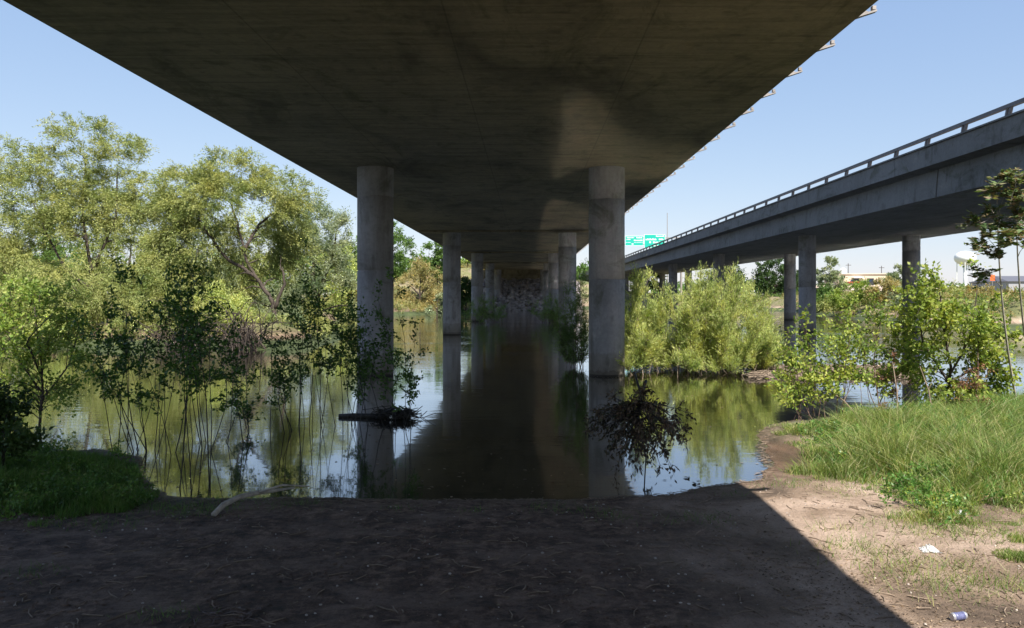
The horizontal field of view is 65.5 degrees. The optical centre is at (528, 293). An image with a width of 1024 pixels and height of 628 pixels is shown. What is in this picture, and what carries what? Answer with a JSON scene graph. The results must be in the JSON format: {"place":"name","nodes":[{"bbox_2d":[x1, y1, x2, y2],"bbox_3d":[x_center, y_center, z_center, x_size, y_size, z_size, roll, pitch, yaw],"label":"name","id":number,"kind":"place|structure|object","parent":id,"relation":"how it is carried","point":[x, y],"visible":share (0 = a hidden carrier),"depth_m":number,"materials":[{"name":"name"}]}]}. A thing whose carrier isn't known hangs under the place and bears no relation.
{"place":"outdoors","nodes":[
{"label":"outdoors","id":0,"kind":"place"},
{"bbox_2d":[0,268,1023,627],"bbox_3d":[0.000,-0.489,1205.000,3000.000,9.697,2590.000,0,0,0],"label":"ground","id":1,"kind":"structure","parent":0,"point":[164,588],"depth_m":7.89,"materials":[{"name":"soil"}]},
{"bbox_2d":[0,289,33,341],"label":"willow bush","id":2,"kind":"object","parent":1,"relation":"on","point":[12,301],"visible":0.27,"depth_m":40.51,"materials":[{"name":"green plant"}]},
{"bbox_2d":[0,211,34,300],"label":"tree","id":3,"kind":"object","parent":1,"relation":"on","point":[16,237],"visible":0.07,"depth_m":67.93,"materials":[{"name":"green plant"}]},
{"bbox_2d":[0,375,54,471],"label":"shrub","id":4,"kind":"object","parent":1,"relation":"on","point":[21,438],"visible":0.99,"depth_m":11.18,"materials":[{"name":"green plant"}]},
{"bbox_2d":[0,271,82,347],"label":"willow bush","id":5,"kind":"object","parent":1,"relation":"on","point":[48,321],"visible":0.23,"depth_m":41.19,"materials":[{"name":"green plant"}]},
{"bbox_2d":[1,204,104,311],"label":"tree","id":6,"kind":"object","parent":1,"relation":"on","point":[52,253],"visible":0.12,"depth_m":68.37,"materials":[{"name":"green plant"}]},
{"bbox_2d":[0,438,157,521],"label":"weeds","id":7,"kind":"object","parent":1,"relation":"on","point":[71,474],"visible":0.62,"depth_m":10.48,"materials":[{"name":"green plant"}]},
{"bbox_2d":[0,442,160,526],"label":"grass","id":8,"kind":"structure","parent":1,"relation":"on","point":[79,508],"depth_m":10.45,"materials":[{"name":"green plant"}]},
{"bbox_2d":[0,110,192,331],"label":"willow tree","id":9,"kind":"object","parent":1,"relation":"on","point":[62,211],"visible":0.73,"depth_m":45.24,"materials":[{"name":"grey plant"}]},
{"bbox_2d":[52,281,154,340],"bbox_3d":[-22.322,1.130,42.167,5.877,3.711,4.832,0,0,0],"label":"willow bush","id":10,"kind":"object","parent":1,"relation":"on","point":[117,321],"visible":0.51,"depth_m":41.71,"materials":[{"name":"green plant"}]},
{"bbox_2d":[65,203,163,308],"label":"tree","id":11,"kind":"object","parent":1,"relation":"on","point":[96,237],"visible":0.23,"depth_m":66.33,"materials":[{"name":"green plant"}]},
{"bbox_2d":[64,251,177,454],"bbox_3d":[-6.556,1.043,13.223,1.590,3.645,3.544,0,0,-19],"label":"sapling","id":12,"kind":"object","parent":1,"relation":"on","point":[125,345],"visible":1,"depth_m":13.35,"materials":[{"name":"green plant"}]},
{"bbox_2d":[122,267,220,339],"bbox_3d":[-18.783,0.782,42.605,5.583,4.585,4.463,0,0,30],"label":"willow bush","id":13,"kind":"object","parent":1,"relation":"on","point":[158,281],"visible":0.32,"depth_m":42.27,"materials":[{"name":"green plant"}]},
{"bbox_2d":[134,264,245,451],"bbox_3d":[-5.650,1.145,13.282,1.313,3.439,3.947,0,0,-33],"label":"sapling","id":14,"kind":"object","parent":1,"relation":"on","point":[161,316],"visible":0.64,"depth_m":14.22,"materials":[{"name":"green plant"}]},
{"bbox_2d":[118,287,263,347],"bbox_3d":[-17.051,1.308,40.806,7.716,3.401,4.508,0,0,0],"label":"dead brush","id":15,"kind":"object","parent":1,"relation":"on","point":[174,342],"visible":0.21,"depth_m":40.38,"materials":[{"name":"grey plant"}]},
{"bbox_2d":[148,257,244,489],"bbox_3d":[-5.071,1.143,11.733,1.095,3.441,3.006,0,0,-36],"label":"sapling","id":16,"kind":"object","parent":1,"relation":"on","point":[194,331],"visible":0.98,"depth_m":11.28,"materials":[{"name":"green plant"}]},
{"bbox_2d":[157,215,248,297],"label":"tree","id":17,"kind":"object","parent":1,"relation":"on","point":[197,261],"visible":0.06,"depth_m":70.97,"materials":[{"name":"green plant"}]},
{"bbox_2d":[106,144,329,323],"bbox_3d":[-17.607,-2.635,45.667,12.805,11.644,8.899,0,0,0],"label":"willow tree","id":18,"kind":"object","parent":1,"relation":"on","point":[179,213],"visible":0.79,"depth_m":44.67,"materials":[{"name":"green plant"}]},
{"bbox_2d":[3,297,442,345],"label":"bank vegetation","id":19,"kind":"object","parent":1,"relation":"on","point":[268,316],"visible":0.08,"depth_m":43.65,"materials":[{"name":"green plant"}]},
{"bbox_2d":[189,605,260,626],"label":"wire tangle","id":20,"kind":"object","parent":1,"relation":"on","point":[234,619],"visible":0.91,"depth_m":6.50,"materials":[{"name":"brown metal"}]},
{"bbox_2d":[189,278,270,335],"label":"willow bush","id":21,"kind":"object","parent":1,"relation":"on","point":[237,302],"visible":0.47,"depth_m":43.21,"materials":[{"name":"green plant"}]},
{"bbox_2d":[199,295,310,350],"bbox_3d":[-13.994,1.515,39.261,6.256,2.950,4.575,0,0,0],"label":"dead brush","id":22,"kind":"object","parent":1,"relation":"on","point":[248,332],"visible":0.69,"depth_m":39.10,"materials":[{"name":"grey plant"}]},
{"bbox_2d":[210,205,305,309],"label":"tree","id":23,"kind":"object","parent":1,"relation":"on","point":[252,220],"visible":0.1,"depth_m":75.13,"materials":[{"name":"green plant"}]},
{"bbox_2d":[211,484,308,515],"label":"fallen branch","id":24,"kind":"object","parent":1,"relation":"on","point":[219,508],"visible":1,"depth_m":10.07,"materials":[{"name":"brown wood"}]},
{"bbox_2d":[237,293,308,330],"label":"willow bush","id":25,"kind":"object","parent":1,"relation":"on","point":[265,300],"visible":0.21,"depth_m":45.40,"materials":[{"name":"green plant"}]},
{"bbox_2d":[17,246,588,294],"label":"distant trees","id":26,"kind":"object","parent":1,"relation":"on","point":[577,267],"visible":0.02,"depth_m":260.48,"materials":[{"name":"green plant"}]},
{"bbox_2d":[255,192,356,328],"bbox_3d":[-15.728,-2.212,57.995,7.626,11.431,6.901,0,0,23],"label":"willow tree","id":27,"kind":"object","parent":1,"relation":"on","point":[339,260],"visible":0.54,"depth_m":57.17,"materials":[{"name":"green plant"}]},
{"bbox_2d":[276,297,335,333],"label":"willow bush","id":28,"kind":"object","parent":1,"relation":"on","point":[319,319],"visible":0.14,"depth_m":49.36,"materials":[{"name":"green plant"}]},
{"bbox_2d":[304,242,357,313],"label":"tree","id":29,"kind":"object","parent":1,"relation":"on","point":[337,300],"visible":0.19,"depth_m":82.31,"materials":[{"name":"green plant"}]},
{"bbox_2d":[346,230,356,282],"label":"tree","id":30,"kind":"object","parent":1,"relation":"on","point":[354,251],"visible":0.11,"depth_m":99.42,"materials":[{"name":"green plant"}]},
{"bbox_2d":[352,221,417,279],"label":"tree","id":31,"kind":"object","parent":1,"relation":"on","point":[399,257],"visible":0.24,"depth_m":124.06,"materials":[{"name":"green plant"}]},
{"bbox_2d":[320,262,483,311],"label":"bank vegetation","id":32,"kind":"object","parent":1,"relation":"on","point":[409,301],"visible":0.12,"depth_m":111.42,"materials":[{"name":"beige plant"}]},
{"bbox_2d":[394,256,442,308],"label":"willow tree","id":33,"kind":"object","parent":1,"relation":"on","point":[422,273],"visible":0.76,"depth_m":111.14,"materials":[{"name":"plant"}]},
{"bbox_2d":[0,473,843,623],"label":"grass tufts","id":34,"kind":"object","parent":1,"relation":"on","point":[194,503],"visible":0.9,"depth_m":9.83,"materials":[{"name":"green plant"}]},
{"bbox_2d":[413,241,442,283],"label":"tree","id":35,"kind":"object","parent":1,"relation":"on","point":[437,259],"visible":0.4,"depth_m":134.01,"materials":[{"name":"green plant"}]},
{"bbox_2d":[77,419,806,507],"bbox_3d":[-0.196,2.714,12.872,14.313,0.130,5.975,0,0,-13],"label":"wrack line","id":36,"kind":"object","parent":1,"relation":"on","point":[770,471],"visible":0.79,"depth_m":10.78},
{"bbox_2d":[3,479,1019,627],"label":"pebbles","id":37,"kind":"object","parent":1,"relation":"on","point":[489,557],"visible":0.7,"depth_m":7.99,"materials":[{"name":"grey stone"}]},
{"bbox_2d":[483,270,539,280],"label":"bridge abutment","id":38,"kind":"object","parent":1,"relation":"on","point":[508,275],"visible":0.21,"depth_m":140.20,"materials":[{"name":"concrete"}]},
{"bbox_2d":[0,466,1023,627],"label":"twig litter","id":39,"kind":"object","parent":1,"relation":"on","point":[552,611],"visible":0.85,"depth_m":7.92,"materials":[{"name":"brown wood"}]},
{"bbox_2d":[0,472,1023,627],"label":"soil clods","id":40,"kind":"object","parent":1,"relation":"on","point":[589,608],"visible":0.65,"depth_m":7.95,"materials":[{"name":"brown soil"}]},
{"bbox_2d":[0,476,1023,627],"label":"leaf litter","id":41,"kind":"object","parent":1,"relation":"on","point":[522,569],"visible":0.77,"depth_m":7.83,"materials":[{"name":"brown plant"}]},
{"bbox_2d":[502,282,581,306],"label":"embankment","id":42,"kind":"structure","parent":1,"relation":"on","point":[529,290],"depth_m":137.29,"materials":[{"name":"brown soil"}]},
{"bbox_2d":[470,278,577,310],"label":"riprap","id":43,"kind":"object","parent":42,"relation":"on","point":[533,294],"visible":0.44,"depth_m":134.94,"materials":[{"name":"grey stone"}]},
{"bbox_2d":[629,274,677,292],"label":"tree","id":44,"kind":"object","parent":1,"relation":"on","point":[651,284],"visible":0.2,"depth_m":178.59,"materials":[{"name":"green plant"}]},
{"bbox_2d":[701,265,748,294],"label":"tree","id":45,"kind":"object","parent":1,"relation":"on","point":[738,271],"visible":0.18,"depth_m":164.47,"materials":[{"name":"green plant"}]},
{"bbox_2d":[713,283,787,373],"bbox_3d":[7.707,1.945,28.013,2.956,4.931,5.428,0,0,14],"label":"willow bush","id":46,"kind":"object","parent":1,"relation":"on","point":[759,341],"visible":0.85,"depth_m":27.35,"materials":[{"name":"green plant"}]},
{"bbox_2d":[748,258,798,297],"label":"tree","id":47,"kind":"object","parent":1,"relation":"on","point":[764,277],"visible":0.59,"depth_m":149.44,"materials":[{"name":"green plant"}]},
{"bbox_2d":[579,98,1023,331],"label":"highway bridge","id":48,"kind":"structure","parent":1,"relation":"on","point":[909,200],"depth_m":48.95,"materials":[{"name":"grey concrete"}]},
{"bbox_2d":[763,342,841,419],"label":"cottonwood sapling","id":49,"kind":"object","parent":1,"relation":"on","point":[794,391],"visible":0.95,"depth_m":16.82,"materials":[{"name":"green plant"}]},
{"bbox_2d":[771,304,847,419],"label":"cottonwood sapling","id":50,"kind":"object","parent":1,"relation":"on","point":[803,359],"visible":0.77,"depth_m":17.39,"materials":[{"name":"green plant"}]},
{"bbox_2d":[650,279,969,294],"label":"distant trees","id":51,"kind":"object","parent":1,"relation":"on","point":[678,286],"visible":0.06,"depth_m":388.80,"materials":[{"name":"green plant"}]},
{"bbox_2d":[816,284,834,307],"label":"bush","id":52,"kind":"object","parent":1,"relation":"on","point":[822,289],"visible":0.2,"depth_m":109.39,"materials":[{"name":"green plant"}]},
{"bbox_2d":[816,255,848,292],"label":"tree","id":53,"kind":"object","parent":1,"relation":"on","point":[827,278],"visible":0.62,"depth_m":119.15,"materials":[{"name":"green plant"}]},
{"bbox_2d":[816,292,855,314],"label":"bush","id":54,"kind":"object","parent":1,"relation":"on","point":[823,306],"visible":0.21,"depth_m":99.22,"materials":[{"name":"green plant"}]},
{"bbox_2d":[816,288,881,415],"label":"cottonwood sapling","id":55,"kind":"object","parent":1,"relation":"on","point":[843,349],"visible":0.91,"depth_m":17.41,"materials":[{"name":"green plant"}]},
{"bbox_2d":[825,276,882,310],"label":"bush","id":56,"kind":"object","parent":1,"relation":"on","point":[856,285],"visible":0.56,"depth_m":94.84,"materials":[{"name":"green plant"}]},
{"bbox_2d":[739,549,1023,627],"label":"leaf litter","id":57,"kind":"object","parent":1,"relation":"on","point":[978,559],"visible":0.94,"depth_m":7.15,"materials":[{"name":"brown plant"}]},
{"bbox_2d":[862,275,901,305],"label":"bush","id":58,"kind":"object","parent":1,"relation":"on","point":[881,297],"visible":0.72,"depth_m":89.75,"materials":[{"name":"green plant"}]},
{"bbox_2d":[846,291,920,409],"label":"cottonwood sapling","id":59,"kind":"object","parent":1,"relation":"on","point":[883,372],"visible":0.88,"depth_m":18.30,"materials":[{"name":"green plant"}]},
{"bbox_2d":[744,287,1023,321],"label":"bank vegetation","id":60,"kind":"object","parent":1,"relation":"on","point":[972,297],"visible":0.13,"depth_m":74.23,"materials":[{"name":"green plant"}]},
{"bbox_2d":[879,263,901,290],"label":"bush","id":61,"kind":"object","parent":1,"relation":"on","point":[895,274],"visible":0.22,"depth_m":129.46,"materials":[{"name":"green plant"}]},
{"bbox_2d":[869,348,916,409],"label":"dry shrub","id":62,"kind":"object","parent":1,"relation":"on","point":[893,355],"visible":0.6,"depth_m":18.45,"materials":[{"name":"green plant"}]},
{"bbox_2d":[768,385,1023,525],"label":"grass","id":63,"kind":"structure","parent":1,"relation":"on","point":[876,437],"depth_m":12.32,"materials":[{"name":"green plant"}]},
{"bbox_2d":[776,447,1023,559],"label":"grass","id":64,"kind":"structure","parent":1,"relation":"on","point":[816,478],"depth_m":9.68,"materials":[{"name":"green plant"}]},
{"bbox_2d":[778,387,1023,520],"bbox_3d":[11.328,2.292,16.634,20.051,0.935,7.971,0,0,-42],"label":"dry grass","id":65,"kind":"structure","parent":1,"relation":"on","point":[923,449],"depth_m":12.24,"materials":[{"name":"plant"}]},
{"bbox_2d":[885,285,925,311],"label":"bush","id":66,"kind":"object","parent":1,"relation":"on","point":[892,296],"visible":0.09,"depth_m":85.48,"materials":[{"name":"green plant"}]},
{"bbox_2d":[790,501,1023,609],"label":"grass tufts","id":67,"kind":"object","parent":1,"relation":"on","point":[942,567],"visible":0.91,"depth_m":7.94,"materials":[{"name":"green plant"}]},
{"bbox_2d":[795,392,1023,524],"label":"weeds","id":68,"kind":"object","parent":1,"relation":"on","point":[956,501],"visible":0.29,"depth_m":10.92,"materials":[{"name":"green plant"}]},
{"bbox_2d":[919,544,940,552],"bbox_3d":[4.180,2.642,8.317,0.214,0.069,0.201,0,0,0],"label":"plastic bag","id":69,"kind":"object","parent":1,"relation":"on","point":[928,548],"visible":0.98,"depth_m":8.29,"materials":[{"name":"white plastic"}]},
{"bbox_2d":[926,277,973,300],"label":"bush","id":70,"kind":"object","parent":1,"relation":"on","point":[953,291],"visible":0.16,"depth_m":79.16,"materials":[{"name":"green plant"}]},
{"bbox_2d":[878,258,1023,403],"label":"maple sapling","id":71,"kind":"object","parent":1,"relation":"on","point":[983,329],"visible":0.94,"depth_m":18.82,"materials":[{"name":"green plant"}]},
{"bbox_2d":[949,611,967,620],"bbox_3d":[3.500,2.621,6.477,0.135,0.066,0.066,0,0,-15],"label":"drink can","id":72,"kind":"object","parent":1,"relation":"on","point":[958,616],"visible":1,"depth_m":6.45,"materials":[{"name":"metal"}]},
{"bbox_2d":[945,363,997,404],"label":"dry shrub","id":73,"kind":"object","parent":1,"relation":"on","point":[963,383],"visible":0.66,"depth_m":18.05,"materials":[{"name":"green plant"}]},
{"bbox_2d":[955,282,996,298],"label":"bush","id":74,"kind":"object","parent":1,"relation":"on","point":[970,290],"visible":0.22,"depth_m":77.76,"materials":[{"name":"green plant"}]},
{"bbox_2d":[955,167,1023,399],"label":"tall sapling","id":75,"kind":"object","parent":1,"relation":"on","point":[989,233],"visible":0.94,"depth_m":16.50,"materials":[{"name":"green leaves"},{"name":"grey brown bark"}]},
{"bbox_2d":[970,276,1023,290],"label":"warehouse","id":76,"kind":"structure","parent":1,"relation":"on","point":[1010,281],"depth_m":234.95,"materials":[{"name":"white"}]},
{"bbox_2d":[986,284,1021,299],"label":"bush","id":77,"kind":"object","parent":1,"relation":"on","point":[1007,289],"visible":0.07,"depth_m":75.37,"materials":[{"name":"green plant"}]},
{"bbox_2d":[993,173,1023,333],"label":"tall sapling","id":78,"kind":"object","parent":1,"relation":"on","point":[1016,230],"visible":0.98,"depth_m":16.19,"materials":[{"name":"green leaves"},{"name":"grey brown bark"}]},
{"bbox_2d":[0,309,1023,499],"bbox_3d":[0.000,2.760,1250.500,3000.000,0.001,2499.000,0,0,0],"label":"water","id":79,"kind":"structure","parent":0,"point":[477,375],"depth_m":17.09,"materials":[{"name":"green liquid"}]},
{"bbox_2d":[0,269,124,425],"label":"maple sapling","id":80,"kind":"object","parent":79,"relation":"on","point":[41,350],"visible":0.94,"depth_m":16.48,"materials":[{"name":"green plant"}]},
{"bbox_2d":[165,269,264,443],"bbox_3d":[-5.598,1.218,14.251,1.660,3.298,3.692,0,0,-25],"label":"sapling","id":81,"kind":"object","parent":79,"relation":"on","point":[230,377],"visible":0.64,"depth_m":14.17,"materials":[{"name":"green plant"}]},
{"bbox_2d":[229,286,304,432],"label":"sapling","id":82,"kind":"object","parent":79,"relation":"on","point":[280,378],"visible":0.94,"depth_m":15.47,"materials":[{"name":"green plant"}]},
{"bbox_2d":[279,237,342,426],"bbox_3d":[-4.334,0.827,16.049,1.330,4.074,2.532,0,0,-17],"label":"sapling","id":83,"kind":"object","parent":79,"relation":"in","point":[305,326],"visible":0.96,"depth_m":16.19,"materials":[{"name":"green plant"}]},
{"bbox_2d":[320,276,383,425],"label":"sapling","id":84,"kind":"object","parent":79,"relation":"in","point":[354,341],"visible":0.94,"depth_m":16.06,"materials":[{"name":"green plant"}]},
{"bbox_2d":[341,267,431,427],"bbox_3d":[-2.579,1.200,15.213,1.563,3.335,3.305,0,0,-26],"label":"sapling","id":85,"kind":"object","parent":79,"relation":"in","point":[409,376],"visible":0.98,"depth_m":15.08,"materials":[{"name":"green plant"}]},
{"bbox_2d":[338,403,435,419],"bbox_3d":[-3.135,2.626,17.710,2.200,0.410,0.834,0,0,0],"label":"floating log","id":86,"kind":"object","parent":79,"relation":"on","point":[385,413],"visible":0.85,"depth_m":17.63,"materials":[{"name":"black wood"}]},
{"bbox_2d":[424,292,442,314],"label":"willow bush","id":87,"kind":"object","parent":79,"relation":"on","point":[440,309],"visible":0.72,"depth_m":104.04,"materials":[{"name":"green plant"}]},
{"bbox_2d":[3,0,877,376],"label":"highway bridge","id":88,"kind":"structure","parent":79,"relation":"in","point":[547,138],"depth_m":17.22,"materials":[{"name":"concrete"}]},
{"bbox_2d":[461,276,470,315],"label":"willow bush","id":89,"kind":"object","parent":79,"relation":"on","point":[466,286],"visible":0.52,"depth_m":97.38,"materials":[{"name":"green plant"}]},
{"bbox_2d":[461,292,507,322],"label":"willow bush","id":90,"kind":"object","parent":79,"relation":"on","point":[483,313],"visible":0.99,"depth_m":73.61,"materials":[{"name":"green plant"}]},
{"bbox_2d":[527,293,557,322],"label":"willow bush","id":91,"kind":"object","parent":79,"relation":"on","point":[549,300],"visible":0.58,"depth_m":73.85,"materials":[{"name":"green plant"}]},
{"bbox_2d":[549,257,588,366],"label":"willow sapling","id":92,"kind":"object","parent":79,"relation":"in","point":[579,354],"visible":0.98,"depth_m":29.94,"materials":[{"name":"green plant"}]},
{"bbox_2d":[580,365,696,485],"bbox_3d":[1.652,2.150,12.413,1.748,1.824,3.179,0,0,0],"label":"bush","id":93,"kind":"object","parent":79,"relation":"in","point":[631,413],"visible":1,"depth_m":11.36,"materials":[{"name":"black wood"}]},
{"bbox_2d":[615,261,669,373],"bbox_3d":[4.042,1.068,28.518,2.798,4.610,5.151,0,0,0],"label":"willow bush","id":94,"kind":"object","parent":79,"relation":"in","point":[642,349],"visible":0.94,"depth_m":27.89,"materials":[{"name":"green plant"}]},
{"bbox_2d":[641,273,702,374],"bbox_3d":[5.381,1.344,29.754,2.878,4.264,5.036,0,0,18],"label":"willow bush","id":95,"kind":"object","parent":79,"relation":"on","point":[664,315],"visible":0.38,"depth_m":28.25,"materials":[{"name":"green plant"}]},
{"bbox_2d":[654,261,733,375],"bbox_3d":[6.167,1.365,29.102,2.864,5.194,5.425,0,0,16],"label":"willow bush","id":96,"kind":"object","parent":79,"relation":"on","point":[694,365],"visible":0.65,"depth_m":27.70,"materials":[{"name":"green plant"}]},
{"bbox_2d":[684,255,762,372],"bbox_3d":[7.220,0.888,28.450,2.894,4.436,5.624,0,0,29],"label":"willow bush","id":97,"kind":"object","parent":79,"relation":"on","point":[724,316],"visible":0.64,"depth_m":27.29,"materials":[{"name":"green plant"}]},
{"bbox_2d":[743,362,915,379],"bbox_3d":[10.860,2.695,27.875,7.550,0.396,4.749,0,0,0],"label":"driftwood","id":98,"kind":"object","parent":79,"relation":"on","point":[760,373],"visible":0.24,"depth_m":26.99,"materials":[{"name":"wood"}]},
{"bbox_2d":[0,0,1023,293],"label":"sky","id":99,"kind":"structure","parent":0,"point":[904,72],"materials":[{"name":"blue"}]},
{"bbox_2d":[68,371,969,496],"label":"floating scraps","id":100,"kind":"object","parent":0,"point":[417,435],"visible":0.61,"depth_m":13.04,"materials":[{"name":"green plant"}]},
{"bbox_2d":[625,236,642,245],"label":"road sign","id":101,"kind":"object","parent":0,"point":[633,240],"visible":1,"depth_m":204.99,"materials":[{"name":"green metal"}]},
{"bbox_2d":[644,234,664,247],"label":"road sign","id":102,"kind":"object","parent":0,"point":[650,239],"visible":0.82,"depth_m":204.99,"materials":[{"name":"green metal"}]},
{"bbox_2d":[771,285,937,291],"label":"terrain","id":103,"kind":"structure","parent":0,"point":[853,287],"depth_m":259.82,"materials":[{"name":"brown soil"}]},
{"bbox_2d":[823,268,886,284],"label":"building","id":104,"kind":"structure","parent":103,"relation":"on","point":[859,276],"depth_m":300.00,"materials":[{"name":"beige paint"}]},
{"bbox_2d":[954,251,976,285],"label":"water tower","id":105,"kind":"structure","parent":0,"point":[963,257],"depth_m":517.45,"materials":[{"name":"white metal"}]},
{"bbox_2d":[984,517,1023,562],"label":"grass","id":106,"kind":"structure","parent":0,"point":[1011,553],"depth_m":8.14,"materials":[{"name":"green plant"}]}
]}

